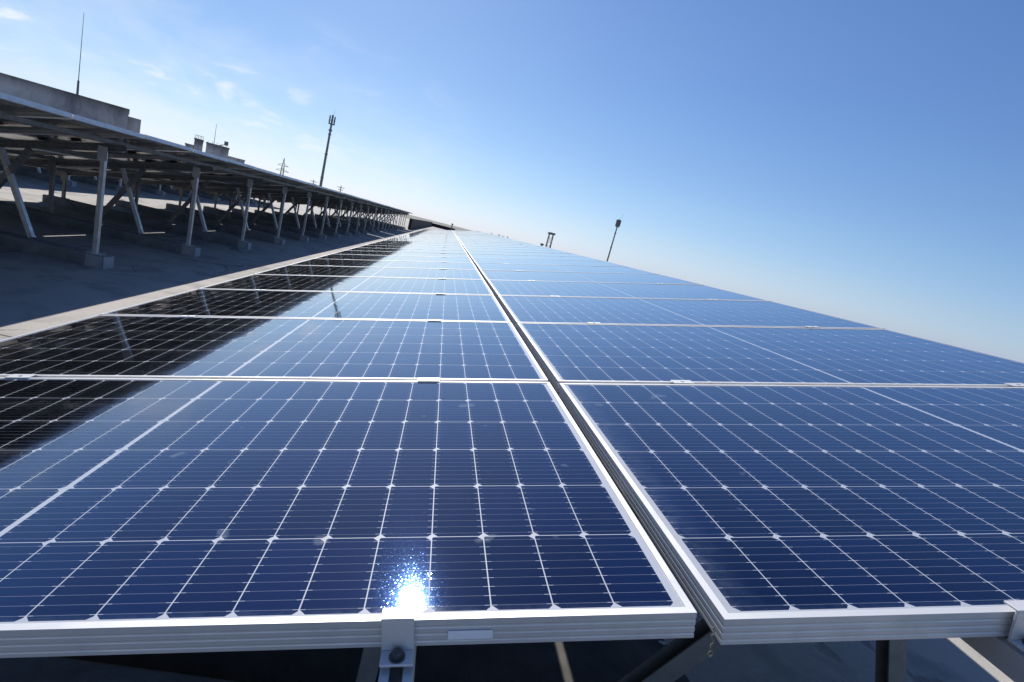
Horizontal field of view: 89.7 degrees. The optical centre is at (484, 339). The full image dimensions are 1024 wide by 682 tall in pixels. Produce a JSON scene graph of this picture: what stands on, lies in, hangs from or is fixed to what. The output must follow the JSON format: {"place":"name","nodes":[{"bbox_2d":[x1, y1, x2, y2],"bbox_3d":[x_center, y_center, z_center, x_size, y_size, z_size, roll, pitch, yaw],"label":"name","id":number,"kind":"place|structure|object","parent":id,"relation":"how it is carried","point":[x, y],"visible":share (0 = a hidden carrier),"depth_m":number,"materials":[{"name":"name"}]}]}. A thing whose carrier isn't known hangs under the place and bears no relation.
{"place":"outdoors","nodes":[
{"label":"outdoors","id":0,"kind":"place"},
{"bbox_2d":[392,214,471,230],"bbox_3d":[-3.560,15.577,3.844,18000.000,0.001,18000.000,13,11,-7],"label":"ground","id":1,"kind":"structure","parent":0,"point":[432,221],"depth_m":3514.47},
{"bbox_2d":[276,158,288,174],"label":"power pylon","id":2,"kind":"object","parent":1,"relation":"on","point":[283,168],"visible":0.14,"depth_m":204.22,"materials":[{"name":"metal"}]},
{"bbox_2d":[319,115,335,185],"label":"telecom mast","id":3,"kind":"object","parent":1,"relation":"on","point":[325,157],"visible":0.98,"depth_m":135.27,"materials":[{"name":"metal"}]},
{"bbox_2d":[545,232,554,247],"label":"lattice tower","id":4,"kind":"structure","parent":1,"relation":"on","point":[552,234],"depth_m":145.72,"materials":[{"name":"metal"}]},
{"bbox_2d":[607,217,621,261],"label":"telecom mast","id":5,"kind":"object","parent":1,"relation":"on","point":[618,223],"visible":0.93,"depth_m":142.54,"materials":[{"name":"metal"}]},
{"bbox_2d":[0,163,1013,681],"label":"rooftop","id":6,"kind":"object","parent":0,"point":[38,291],"visible":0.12,"depth_m":5.16,"materials":[{"name":"concrete"}]},
{"bbox_2d":[0,164,76,186],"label":"concrete footing","id":7,"kind":"object","parent":6,"relation":"on","point":[32,174],"visible":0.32,"depth_m":12.85,"materials":[{"name":"concrete"}]},
{"bbox_2d":[0,230,114,268],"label":"concrete footing","id":8,"kind":"object","parent":6,"relation":"on","point":[46,248],"visible":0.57,"depth_m":5.66,"materials":[{"name":"concrete"}]},
{"bbox_2d":[0,72,140,132],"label":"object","id":9,"kind":"structure","parent":6,"relation":"on","point":[85,107],"depth_m":32.33,"materials":[{"name":"concrete"}]},
{"bbox_2d":[76,15,83,94],"bbox_3d":[-26.200,-18.445,33.333,0.138,5.082,0.138,13,11,-7],"label":"lightning rod","id":10,"kind":"object","parent":9,"relation":"on","point":[77,89],"visible":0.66,"depth_m":33.55,"materials":[{"name":"metal"}]},
{"bbox_2d":[21,165,121,190],"bbox_3d":[-12.326,-4.777,14.869,3.680,0.170,0.200,13,11,-7],"label":"concrete footing","id":11,"kind":"object","parent":6,"relation":"on","point":[92,181],"visible":0.45,"depth_m":14.87,"materials":[{"name":"concrete"}]},
{"bbox_2d":[0,167,268,202],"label":"mounting rack","id":12,"kind":"object","parent":11,"relation":"on","point":[68,176],"visible":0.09,"depth_m":15.02,"materials":[{"name":"metal"}]},
{"bbox_2d":[0,201,200,256],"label":"concrete footing","id":13,"kind":"object","parent":6,"relation":"on","point":[106,231],"visible":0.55,"depth_m":7.63,"materials":[{"name":"concrete"}]},
{"bbox_2d":[59,170,165,195],"bbox_3d":[-12.472,-5.241,16.928,3.680,0.170,0.200,13,11,-7],"label":"concrete footing","id":14,"kind":"object","parent":6,"relation":"on","point":[142,188],"visible":0.44,"depth_m":16.98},
{"bbox_2d":[0,656,236,681],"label":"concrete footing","id":15,"kind":"object","parent":6,"relation":"on","point":[42,669],"depth_m":1.27,"materials":[{"name":"concrete"}]},
{"bbox_2d":[4,235,1023,681],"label":"mounting rack","id":16,"kind":"object","parent":15,"relation":"on","point":[392,657],"visible":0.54,"depth_m":1.23,"materials":[{"name":"metal"}]},
{"bbox_2d":[0,315,547,381],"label":"solar panel","id":17,"kind":"object","parent":16,"relation":"attached to","point":[128,346],"visible":0.94,"depth_m":2.00,"materials":[{"name":"glass"}]},
{"bbox_2d":[100,289,510,321],"bbox_3d":[-0.939,-0.204,3.186,2.094,0.040,1.038,1,13,-4],"label":"solar panel","id":18,"kind":"object","parent":16,"relation":"attached to","point":[310,304],"visible":0.88,"depth_m":3.06,"materials":[{"name":"glass"}]},
{"bbox_2d":[198,274,493,294],"bbox_3d":[-1.012,-0.436,4.215,2.094,0.042,1.038,1,13,-4],"label":"solar panel","id":19,"kind":"object","parent":16,"relation":"attached to","point":[365,284],"visible":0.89,"depth_m":4.12,"materials":[{"name":"glass"}]},
{"bbox_2d":[0,377,696,657],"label":"solar panel","id":20,"kind":"object","parent":16,"relation":"attached to","point":[145,516],"visible":1,"depth_m":0.88,"materials":[{"name":"glass"}]},
{"bbox_2d":[448,630,492,639],"bbox_3d":[-0.018,0.389,0.675,0.059,0.013,0.001,1,13,-4],"label":"paper label","id":21,"kind":"object","parent":20,"relation":"attached to","point":[473,634],"visible":1,"depth_m":0.68,"materials":[{"name":"paper"}]},
{"bbox_2d":[255,265,483,279],"bbox_3d":[-1.085,-0.668,5.245,2.094,0.041,1.038,1,13,-4],"label":"solar panel","id":22,"kind":"object","parent":16,"relation":"attached to","point":[306,270],"visible":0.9,"depth_m":5.17,"materials":[{"name":"glass"}]},
{"bbox_2d":[290,259,476,269],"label":"solar panel","id":23,"kind":"object","parent":16,"relation":"attached to","point":[388,264],"visible":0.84,"depth_m":6.21,"materials":[{"name":"glass"}]},
{"bbox_2d":[314,254,472,262],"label":"solar panel","id":24,"kind":"object","parent":16,"relation":"attached to","point":[400,258],"visible":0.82,"depth_m":7.27,"materials":[{"name":"glass"}]},
{"bbox_2d":[332,250,469,257],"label":"solar panel","id":25,"kind":"object","parent":16,"relation":"attached to","point":[403,253],"visible":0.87,"depth_m":8.31,"materials":[{"name":"glass"}]},
{"bbox_2d":[348,248,466,253],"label":"solar panel","id":26,"kind":"object","parent":16,"relation":"attached to","point":[412,250],"visible":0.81,"depth_m":9.32,"materials":[{"name":"glass"}]},
{"bbox_2d":[356,245,464,249],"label":"solar panel","id":27,"kind":"object","parent":16,"relation":"attached to","point":[405,247],"visible":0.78,"depth_m":10.37,"materials":[{"name":"glass"}]},
{"bbox_2d":[367,243,462,247],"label":"solar panel","id":28,"kind":"object","parent":16,"relation":"attached to","point":[412,245],"visible":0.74,"depth_m":11.43,"materials":[{"name":"glass"}]},
{"bbox_2d":[375,242,461,245],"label":"solar panel","id":29,"kind":"object","parent":16,"relation":"attached to","point":[418,243],"visible":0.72,"depth_m":12.47,"materials":[{"name":"glass"}]},
{"bbox_2d":[379,240,460,243],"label":"solar panel","id":30,"kind":"object","parent":16,"relation":"attached to","point":[421,242],"visible":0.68,"depth_m":13.48,"materials":[{"name":"glass"}]},
{"bbox_2d":[386,239,459,242],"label":"solar panel","id":31,"kind":"object","parent":16,"relation":"attached to","point":[420,240],"visible":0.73,"depth_m":14.53,"materials":[{"name":"glass"}]},
{"bbox_2d":[390,238,458,240],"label":"solar panel","id":32,"kind":"object","parent":16,"relation":"attached to","point":[423,239],"visible":0.55,"depth_m":15.60,"materials":[{"name":"glass"}]},
{"bbox_2d":[401,235,449,236],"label":"solar panel","id":33,"kind":"object","parent":16,"relation":"attached to","point":[426,236],"visible":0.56,"depth_m":19.78,"materials":[{"name":"glass"}]},
{"bbox_2d":[394,237,457,239],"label":"solar panel","id":34,"kind":"object","parent":16,"relation":"attached to","point":[427,238],"visible":0.51,"depth_m":16.60,"materials":[{"name":"glass"}]},
{"bbox_2d":[398,236,456,237],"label":"solar panel","id":35,"kind":"object","parent":16,"relation":"attached to","point":[424,236],"visible":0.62,"depth_m":18.64,"materials":[{"name":"glass"}]},
{"bbox_2d":[401,237,457,238],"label":"solar panel","id":36,"kind":"object","parent":16,"relation":"attached to","point":[429,237],"visible":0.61,"depth_m":17.58,"materials":[{"name":"glass"}]},
{"bbox_2d":[405,234,455,235],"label":"solar panel","id":37,"kind":"object","parent":16,"relation":"attached to","point":[437,235],"visible":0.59,"depth_m":21.82,"materials":[{"name":"glass"}]},
{"bbox_2d":[457,236,503,237],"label":"solar panel","id":38,"kind":"object","parent":16,"relation":"attached to","point":[483,237],"visible":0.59,"depth_m":20.98,"materials":[{"name":"glass"}]},
{"bbox_2d":[457,237,510,238],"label":"solar panel","id":39,"kind":"object","parent":16,"relation":"attached to","point":[482,237],"visible":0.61,"depth_m":19.77,"materials":[{"name":"glass"}]},
{"bbox_2d":[458,237,514,239],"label":"solar panel","id":40,"kind":"object","parent":16,"relation":"attached to","point":[489,238],"visible":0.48,"depth_m":18.77,"materials":[{"name":"glass"}]},
{"bbox_2d":[458,238,518,240],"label":"solar panel","id":41,"kind":"object","parent":16,"relation":"attached to","point":[487,239],"visible":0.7,"depth_m":17.77,"materials":[{"name":"glass"}]},
{"bbox_2d":[459,239,523,241],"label":"solar panel","id":42,"kind":"object","parent":16,"relation":"attached to","point":[491,240],"visible":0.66,"depth_m":16.75,"materials":[{"name":"glass"}]},
{"bbox_2d":[460,240,527,242],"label":"solar panel","id":43,"kind":"object","parent":16,"relation":"attached to","point":[493,241],"visible":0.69,"depth_m":15.68,"materials":[{"name":"glass"}]},
{"bbox_2d":[460,241,535,244],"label":"solar panel","id":44,"kind":"object","parent":16,"relation":"attached to","point":[497,243],"visible":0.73,"depth_m":14.65,"materials":[{"name":"glass"}]},
{"bbox_2d":[461,243,543,246],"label":"solar panel","id":45,"kind":"object","parent":16,"relation":"attached to","point":[501,244],"visible":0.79,"depth_m":13.66,"materials":[{"name":"glass"}]},
{"bbox_2d":[462,244,547,247],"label":"solar panel","id":46,"kind":"object","parent":16,"relation":"attached to","point":[463,245],"visible":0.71,"depth_m":12.62,"materials":[{"name":"glass"}]},
{"bbox_2d":[464,246,560,250],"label":"solar panel","id":47,"kind":"object","parent":16,"relation":"attached to","point":[482,247],"visible":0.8,"depth_m":11.58,"materials":[{"name":"glass"}]},
{"bbox_2d":[465,248,572,253],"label":"solar panel","id":48,"kind":"object","parent":16,"relation":"attached to","point":[511,250],"visible":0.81,"depth_m":10.52,"materials":[{"name":"glass"}]},
{"bbox_2d":[467,251,585,256],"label":"solar panel","id":49,"kind":"object","parent":16,"relation":"attached to","point":[520,253],"visible":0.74,"depth_m":9.48,"materials":[{"name":"glass"}]},
{"bbox_2d":[469,254,602,260],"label":"solar panel","id":50,"kind":"object","parent":16,"relation":"attached to","point":[471,256],"visible":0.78,"depth_m":8.45,"materials":[{"name":"glass"}]},
{"bbox_2d":[472,258,627,266],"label":"solar panel","id":51,"kind":"object","parent":16,"relation":"attached to","point":[542,262],"visible":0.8,"depth_m":7.41,"materials":[{"name":"glass"}]},
{"bbox_2d":[475,263,655,273],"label":"solar panel","id":52,"kind":"object","parent":16,"relation":"attached to","point":[547,268],"visible":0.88,"depth_m":6.36,"materials":[{"name":"glass"}]},
{"bbox_2d":[480,270,702,284],"bbox_3d":[1.035,-0.634,5.388,2.094,0.040,1.038,1,13,-4],"label":"solar panel","id":53,"kind":"object","parent":16,"relation":"attached to","point":[574,277],"visible":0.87,"depth_m":5.32,"materials":[{"name":"glass"}]},
{"bbox_2d":[487,280,768,300],"bbox_3d":[1.108,-0.402,4.359,2.094,0.040,1.038,1,13,-4],"label":"solar panel","id":54,"kind":"object","parent":16,"relation":"attached to","point":[590,289],"visible":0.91,"depth_m":4.27,"materials":[{"name":"glass"}]},
{"bbox_2d":[498,295,884,328],"bbox_3d":[1.181,-0.170,3.329,2.094,0.042,1.038,1,13,-4],"label":"solar panel","id":55,"kind":"object","parent":16,"relation":"attached to","point":[615,311],"visible":0.88,"depth_m":3.21,"materials":[{"name":"glass"}]},
{"bbox_2d":[517,323,1023,392],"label":"solar panel","id":56,"kind":"object","parent":16,"relation":"attached to","point":[614,354],"visible":0.94,"depth_m":2.15,"materials":[{"name":"glass"}]},
{"bbox_2d":[559,383,1023,644],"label":"solar panel","id":57,"kind":"object","parent":16,"relation":"attached to","point":[766,514],"visible":1,"depth_m":1.01,"materials":[{"name":"glass"}]},
{"bbox_2d":[707,627,714,656],"bbox_3d":[0.311,0.412,0.697,0.016,0.048,0.004,13,11,-7],"label":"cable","id":58,"kind":"object","parent":57,"relation":"hanging from","point":[711,644],"visible":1,"depth_m":0.70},
{"bbox_2d":[42,194,251,249],"bbox_3d":[-6.315,-2.184,9.700,3.680,0.170,0.200,13,11,-7],"label":"concrete footing","id":59,"kind":"object","parent":6,"relation":"on","point":[145,221],"visible":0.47,"depth_m":9.63,"materials":[{"name":"concrete"}]},
{"bbox_2d":[107,177,190,197],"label":"concrete footing","id":60,"kind":"object","parent":6,"relation":"on","point":[184,194],"visible":0.3,"depth_m":18.99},
{"bbox_2d":[156,185,219,200],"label":"concrete footing","id":61,"kind":"object","parent":6,"relation":"on","point":[199,194],"visible":0.35,"depth_m":21.10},
{"bbox_2d":[115,200,284,244],"bbox_3d":[-6.461,-2.648,11.759,3.680,0.170,0.200,13,11,-7],"label":"concrete footing","id":62,"kind":"object","parent":6,"relation":"on","point":[209,224],"visible":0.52,"depth_m":11.70,"materials":[{"name":"concrete"}]},
{"bbox_2d":[0,112,376,254],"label":"mounting rack","id":63,"kind":"object","parent":62,"relation":"on","point":[11,166],"visible":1,"depth_m":7.66,"materials":[{"name":"metal"}]},
{"bbox_2d":[0,92,71,117],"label":"solar panel","id":64,"kind":"object","parent":63,"relation":"on","point":[13,105],"visible":1,"depth_m":4.12,"materials":[{"name":"glass"}]},
{"bbox_2d":[0,147,72,155],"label":"solar panel","id":65,"kind":"object","parent":63,"relation":"attached to","point":[40,152],"visible":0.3,"depth_m":7.08,"materials":[{"name":"glass"}]},
{"bbox_2d":[7,154,99,161],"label":"solar panel","id":66,"kind":"object","parent":63,"relation":"on","point":[75,158],"visible":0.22,"depth_m":7.87,"materials":[{"name":"glass"}]},
{"bbox_2d":[0,114,144,138],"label":"solar panel","id":67,"kind":"object","parent":63,"relation":"attached to","point":[86,125],"visible":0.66,"depth_m":4.99,"materials":[{"name":"glass"}]},
{"bbox_2d":[0,132,193,151],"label":"solar panel","id":68,"kind":"object","parent":63,"relation":"on","point":[151,142],"visible":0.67,"depth_m":5.83,"materials":[{"name":"glass"}]},
{"bbox_2d":[45,165,155,170],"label":"solar panel","id":69,"kind":"object","parent":63,"relation":"on","point":[96,167],"visible":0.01,"depth_m":9.21,"materials":[{"name":"glass"}]},
{"bbox_2d":[59,167,175,174],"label":"solar panel","id":70,"kind":"object","parent":63,"relation":"on","point":[117,171],"visible":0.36,"depth_m":10.04,"materials":[{"name":"glass"}]},
{"bbox_2d":[40,149,228,161],"bbox_3d":[-4.691,-2.475,6.822,2.094,0.040,1.038,1,13,-4],"label":"solar panel","id":71,"kind":"object","parent":63,"relation":"attached to","point":[196,155],"visible":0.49,"depth_m":7.08,"materials":[{"name":"glass"}]},
{"bbox_2d":[78,156,255,168],"bbox_3d":[-4.764,-2.707,7.852,2.094,0.042,1.038,1,12,-4],"label":"solar panel","id":72,"kind":"object","parent":63,"relation":"on","point":[231,164],"visible":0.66,"depth_m":7.97,"materials":[{"name":"glass"}]},
{"bbox_2d":[141,178,227,183],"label":"solar panel","id":73,"kind":"object","parent":63,"relation":"on","point":[163,180],"visible":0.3,"depth_m":12.27,"materials":[{"name":"glass"}]},
{"bbox_2d":[151,167,275,174],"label":"solar panel","id":74,"kind":"object","parent":63,"relation":"on","point":[258,171],"visible":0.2,"depth_m":9.33,"materials":[{"name":"glass"}]},
{"bbox_2d":[160,171,292,179],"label":"solar panel","id":75,"kind":"object","parent":63,"relation":"on","point":[278,177],"visible":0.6,"depth_m":10.13,"materials":[{"name":"glass"}]},
{"bbox_2d":[198,186,259,189],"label":"solar panel","id":76,"kind":"object","parent":63,"relation":"on","point":[223,187],"visible":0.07,"depth_m":14.37,"materials":[{"name":"glass"}]},
{"bbox_2d":[217,181,318,186],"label":"solar panel","id":77,"kind":"object","parent":63,"relation":"on","point":[308,184],"visible":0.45,"depth_m":12.38,"materials":[{"name":"glass"}]},
{"bbox_2d":[263,178,306,183],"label":"solar panel","id":78,"kind":"object","parent":63,"relation":"on","point":[295,181],"visible":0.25,"depth_m":11.37,"materials":[{"name":"glass"}]},
{"bbox_2d":[256,188,336,191],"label":"solar panel","id":79,"kind":"object","parent":63,"relation":"on","point":[329,190],"visible":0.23,"depth_m":14.51,"materials":[{"name":"glass"}]},
{"bbox_2d":[274,185,327,189],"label":"solar panel","id":80,"kind":"object","parent":63,"relation":"on","point":[320,188],"visible":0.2,"depth_m":13.36,"materials":[{"name":"glass"}]},
{"bbox_2d":[261,189,343,193],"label":"solar panel","id":81,"kind":"object","parent":63,"relation":"on","point":[337,192],"visible":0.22,"depth_m":15.37,"materials":[{"name":"glass"}]},
{"bbox_2d":[283,193,350,195],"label":"solar panel","id":82,"kind":"object","parent":63,"relation":"on","point":[344,194],"visible":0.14,"depth_m":16.60,"materials":[{"name":"glass"}]},
{"bbox_2d":[299,194,355,197],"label":"solar panel","id":83,"kind":"object","parent":63,"relation":"attached to","point":[352,196],"visible":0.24,"depth_m":17.56,"materials":[{"name":"glass"}]},
{"bbox_2d":[169,185,236,201],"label":"concrete footing","id":84,"kind":"object","parent":6,"relation":"on","point":[220,196],"visible":0.31,"depth_m":23.14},
{"bbox_2d":[185,124,244,162],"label":"rooftop structure","id":85,"kind":"object","parent":6,"relation":"on","point":[218,150],"visible":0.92,"depth_m":63.15,"materials":[{"name":"concrete"}]},
{"bbox_2d":[206,191,256,204],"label":"concrete footing","id":86,"kind":"object","parent":6,"relation":"on","point":[253,202],"visible":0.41,"depth_m":25.17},
{"bbox_2d":[166,203,308,241],"bbox_3d":[-6.607,-3.112,13.819,3.680,0.170,0.200,13,11,-7],"label":"concrete footing","id":87,"kind":"object","parent":6,"relation":"on","point":[250,225],"visible":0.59,"depth_m":13.76,"materials":[{"name":"concrete"}]},
{"bbox_2d":[214,191,267,204],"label":"concrete footing","id":88,"kind":"object","parent":6,"relation":"on","point":[257,201],"visible":0.26,"depth_m":27.27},
{"bbox_2d":[203,206,326,239],"bbox_3d":[-6.753,-3.576,15.878,3.680,0.170,0.200,13,11,-7],"label":"concrete footing","id":89,"kind":"object","parent":6,"relation":"on","point":[263,222],"visible":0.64,"depth_m":15.80,"materials":[{"name":"concrete"}]},
{"bbox_2d":[232,208,339,237],"bbox_3d":[-6.899,-4.040,17.937,3.680,0.170,0.200,13,11,-7],"label":"concrete footing","id":90,"kind":"object","parent":6,"relation":"on","point":[289,223],"visible":0.63,"depth_m":17.87,"materials":[{"name":"concrete"}]},
{"bbox_2d":[254,209,350,235],"bbox_3d":[-7.045,-4.503,19.997,3.680,0.170,0.200,13,11,-7],"label":"concrete footing","id":91,"kind":"object","parent":6,"relation":"on","point":[309,224],"visible":0.6,"depth_m":19.94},
{"bbox_2d":[274,211,359,234],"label":"concrete footing","id":92,"kind":"object","parent":6,"relation":"on","point":[326,225],"visible":0.45,"depth_m":22.01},
{"bbox_2d":[288,212,367,233],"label":"concrete footing","id":93,"kind":"object","parent":6,"relation":"on","point":[334,224],"visible":0.44,"depth_m":24.06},
{"bbox_2d":[307,214,375,232],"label":"concrete footing","id":94,"kind":"object","parent":6,"relation":"on","point":[351,225],"visible":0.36,"depth_m":26.78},
{"bbox_2d":[315,214,380,231],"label":"concrete footing","id":95,"kind":"object","parent":6,"relation":"on","point":[377,230],"visible":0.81,"depth_m":28.83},
{"bbox_2d":[309,205,389,229],"bbox_3d":[-7.448,-7.172,28.797,3.680,1.266,5.440,13,11,-7],"label":"mounting rack","id":96,"kind":"object","parent":95,"relation":"on","point":[362,208],"visible":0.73,"depth_m":28.71,"materials":[{"name":"metal"}]},
{"bbox_2d":[328,216,384,231],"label":"concrete footing","id":97,"kind":"object","parent":6,"relation":"on","point":[383,230],"visible":0.43,"depth_m":30.91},
{"bbox_2d":[330,215,387,230],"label":"concrete footing","id":98,"kind":"object","parent":6,"relation":"on","point":[363,223],"visible":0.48,"depth_m":32.30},
{"bbox_2d":[336,215,390,230],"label":"concrete footing","id":99,"kind":"object","parent":6,"relation":"on","point":[389,229],"visible":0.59,"depth_m":34.33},
{"bbox_2d":[344,216,393,229],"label":"concrete footing","id":100,"kind":"object","parent":6,"relation":"on","point":[372,223],"visible":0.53,"depth_m":36.39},
{"bbox_2d":[334,209,403,228],"bbox_3d":[-7.983,-8.872,36.346,3.680,1.266,9.672,13,11,-7],"label":"mounting rack","id":101,"kind":"object","parent":100,"relation":"on","point":[383,212],"visible":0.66,"depth_m":36.20,"materials":[{"name":"metal"}]},
{"bbox_2d":[348,216,396,229],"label":"concrete footing","id":102,"kind":"object","parent":6,"relation":"on","point":[377,223],"visible":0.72,"depth_m":38.45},
{"bbox_2d":[56,639,689,681],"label":"roof","id":103,"kind":"structure","parent":6,"relation":"on","point":[595,661],"depth_m":1.72,"materials":[{"name":"concrete"}]},
{"bbox_2d":[408,218,454,230],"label":"parapet","id":104,"kind":"structure","parent":6,"relation":"on","point":[415,224],"depth_m":65.37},
{"bbox_2d":[595,452,614,481],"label":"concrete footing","id":105,"kind":"object","parent":6,"relation":"on","point":[604,467],"depth_m":3.45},
{"bbox_2d":[0,0,1023,361],"label":"sky","id":106,"kind":"structure","parent":0,"point":[862,161],"materials":[{"name":"blue"}]},
{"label":"concrete footing","id":107,"kind":"object","parent":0,"visible":0},
{"bbox_2d":[362,212,408,226],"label":"mounting rack","id":108,"kind":"object","parent":107,"relation":"on","point":[404,214],"visible":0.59,"depth_m":43.96,"materials":[{"name":"metal"}]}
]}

